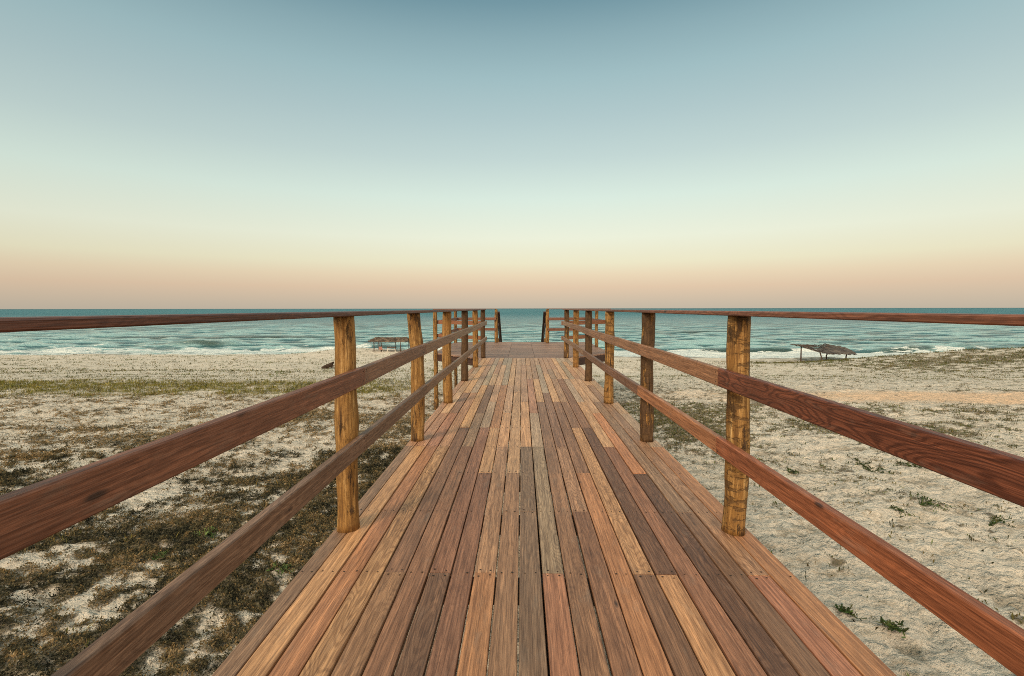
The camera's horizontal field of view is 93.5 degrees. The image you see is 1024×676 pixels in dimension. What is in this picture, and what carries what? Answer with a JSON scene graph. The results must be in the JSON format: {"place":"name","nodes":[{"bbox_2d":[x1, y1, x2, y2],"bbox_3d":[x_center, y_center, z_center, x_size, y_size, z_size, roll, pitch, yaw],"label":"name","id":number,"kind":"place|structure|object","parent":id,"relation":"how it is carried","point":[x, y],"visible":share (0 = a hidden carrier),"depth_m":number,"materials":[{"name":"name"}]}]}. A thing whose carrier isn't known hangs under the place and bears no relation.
{"place":"outdoors","nodes":[
{"label":"outdoors","id":0,"kind":"place"},
{"bbox_2d":[0,377,453,646],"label":"dune grass","id":1,"kind":"structure","parent":0,"point":[128,382],"depth_m":16.12,"materials":[{"name":"green plant"}]},
{"bbox_2d":[0,348,1023,675],"bbox_3d":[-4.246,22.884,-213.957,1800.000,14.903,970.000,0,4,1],"label":"beach","id":2,"kind":"structure","parent":0,"point":[930,644],"depth_m":7.43,"materials":[{"name":"beige sand"}]},
{"bbox_2d":[152,547,169,559],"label":"leafy weed","id":3,"kind":"object","parent":2,"relation":"on","point":[163,553],"visible":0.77,"depth_m":4.78,"materials":[{"name":"green plant"}]},
{"bbox_2d":[192,526,221,538],"bbox_3d":[-3.337,2.135,5.261,0.246,0.097,0.277,2,4,35],"label":"leafy weed","id":4,"kind":"object","parent":2,"relation":"on","point":[210,532],"visible":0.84,"depth_m":5.28,"materials":[{"name":"green plant"}]},
{"bbox_2d":[0,390,442,477],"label":"scrub","id":5,"kind":"object","parent":2,"relation":"on","point":[88,428],"visible":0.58,"depth_m":10.44,"materials":[{"name":"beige plant"}]},
{"bbox_2d":[2,395,441,674],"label":"dry twigs","id":6,"kind":"object","parent":2,"relation":"on","point":[165,531],"visible":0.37,"depth_m":4.94,"materials":[{"name":"brown plant"}]},
{"bbox_2d":[0,444,450,675],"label":"ground cover","id":7,"kind":"object","parent":2,"relation":"on","point":[291,534],"visible":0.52,"depth_m":4.88,"materials":[{"name":"brown plant"}]},
{"bbox_2d":[0,348,468,384],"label":"beach scrub","id":8,"kind":"object","parent":2,"relation":"on","point":[277,372],"visible":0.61,"depth_m":46.08,"materials":[{"name":"beige plant"}]},
{"bbox_2d":[266,562,294,578],"bbox_3d":[-2.174,2.173,4.547,0.239,0.092,0.281,-4,5,-44],"label":"leafy weed","id":9,"kind":"object","parent":2,"relation":"on","point":[281,569],"visible":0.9,"depth_m":4.53,"materials":[{"name":"green plant"}]},
{"bbox_2d":[321,362,334,368],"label":"driftwood stump","id":10,"kind":"object","parent":2,"relation":"on","point":[329,365],"visible":0.94,"depth_m":52.58,"materials":[{"name":"brown wood"}]},
{"bbox_2d":[367,336,408,351],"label":"thatched shelter","id":11,"kind":"object","parent":2,"relation":"on","point":[390,339],"visible":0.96,"depth_m":85.64,"materials":[{"name":"brown wicker"}]},
{"bbox_2d":[433,342,604,365],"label":"viewing platform","id":12,"kind":"structure","parent":2,"relation":"on","point":[512,350],"depth_m":12.89,"materials":[{"name":"brown wood"}]},
{"bbox_2d":[433,309,497,409],"bbox_3d":[-1.269,0.721,13.880,1.497,3.123,5.056,0,4,1],"label":"platform railing","id":13,"kind":"object","parent":12,"relation":"attached to","point":[454,321],"visible":0.56,"depth_m":12.46,"materials":[{"name":"brown wood"}]},
{"bbox_2d":[546,309,607,346],"bbox_3d":[1.822,0.695,13.795,1.494,3.071,5.011,0,4,1],"label":"platform railing","id":14,"kind":"object","parent":12,"relation":"attached to","point":[596,321],"visible":0.33,"depth_m":15.86,"materials":[{"name":"brown wood"}]},
{"bbox_2d":[497,311,545,341],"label":"staircase","id":15,"kind":"structure","parent":2,"relation":"on","point":[543,339],"depth_m":17.07,"materials":[{"name":"brown wood"}]},
{"bbox_2d":[212,358,896,675],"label":"boardwalk","id":16,"kind":"structure","parent":2,"relation":"on","point":[678,581],"depth_m":2.11,"materials":[{"name":"brown wood"}]},
{"bbox_2d":[0,309,486,675],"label":"railing","id":17,"kind":"object","parent":16,"relation":"on","point":[32,514],"visible":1,"depth_m":1.28,"materials":[{"name":"brown wood"}]},
{"bbox_2d":[562,309,1023,675],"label":"railing","id":18,"kind":"object","parent":16,"relation":"on","point":[995,635],"visible":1,"depth_m":1.57,"materials":[{"name":"brown wood"}]},
{"bbox_2d":[786,467,798,474],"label":"creeping plant","id":19,"kind":"object","parent":2,"relation":"on","point":[791,470],"visible":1,"depth_m":7.56,"materials":[{"name":"green plant"}]},
{"bbox_2d":[592,347,1023,675],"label":"dune scrub","id":20,"kind":"object","parent":2,"relation":"on","point":[877,409],"visible":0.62,"depth_m":12.54,"materials":[{"name":"beige plant"}]},
{"bbox_2d":[790,343,856,361],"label":"thatched shelter","id":21,"kind":"object","parent":2,"relation":"on","point":[827,349],"visible":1,"depth_m":74.99,"materials":[{"name":"wicker"}]},
{"bbox_2d":[631,402,1023,675],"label":"seedlings","id":22,"kind":"object","parent":2,"relation":"on","point":[892,518],"visible":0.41,"depth_m":6.02,"materials":[{"name":"green plant"}]},
{"bbox_2d":[834,604,866,620],"bbox_3d":[2.716,2.220,3.877,0.150,0.080,0.224,0,4,8],"label":"creeping plant","id":23,"kind":"object","parent":2,"relation":"on","point":[843,609],"visible":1,"depth_m":3.89,"materials":[{"name":"green plant"}]},
{"bbox_2d":[845,454,893,473],"bbox_3d":[5.748,2.087,7.854,0.429,0.125,0.902,0,4,-6],"label":"creeping plant","id":24,"kind":"object","parent":2,"relation":"on","point":[878,469],"visible":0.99,"depth_m":7.79,"materials":[{"name":"green plant"}]},
{"bbox_2d":[876,616,908,637],"bbox_3d":[2.949,2.223,3.725,0.162,0.066,0.186,-2,4,-34],"label":"grass tuft","id":25,"kind":"object","parent":2,"relation":"on","point":[892,626],"visible":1,"depth_m":3.72,"materials":[{"name":"green plant"}]},
{"bbox_2d":[887,505,904,516],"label":"creeping plant","id":26,"kind":"object","parent":2,"relation":"on","point":[894,507],"visible":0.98,"depth_m":5.93,"materials":[{"name":"green plant"}]},
{"bbox_2d":[893,458,925,470],"bbox_3d":[6.489,2.041,7.782,0.536,0.100,0.462,3,4,38],"label":"creeping plant","id":27,"kind":"object","parent":2,"relation":"on","point":[907,464],"visible":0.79,"depth_m":7.77,"materials":[{"name":"green plant"}]},
{"bbox_2d":[917,492,958,510],"bbox_3d":[5.436,2.122,6.263,0.426,0.139,0.417,0,4,1],"label":"creeping plant","id":28,"kind":"object","parent":2,"relation":"on","point":[928,502],"visible":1,"depth_m":6.17,"materials":[{"name":"green plant"}]},
{"bbox_2d":[989,515,1014,527],"bbox_3d":[5.768,2.167,5.694,0.227,0.130,0.225,2,4,34],"label":"creeping plant","id":29,"kind":"object","parent":2,"relation":"on","point":[993,520],"visible":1,"depth_m":5.67,"materials":[{"name":"green plant"}]},
{"bbox_2d":[0,308,1023,358],"bbox_3d":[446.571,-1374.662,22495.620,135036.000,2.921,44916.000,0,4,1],"label":"sea","id":30,"kind":"structure","parent":0,"point":[690,335],"depth_m":187.06,"materials":[{"name":"liquid"}]},
{"bbox_2d":[0,0,1023,308],"label":"sky","id":31,"kind":"structure","parent":0,"point":[155,154],"materials":[{"name":"blue"}]}
]}

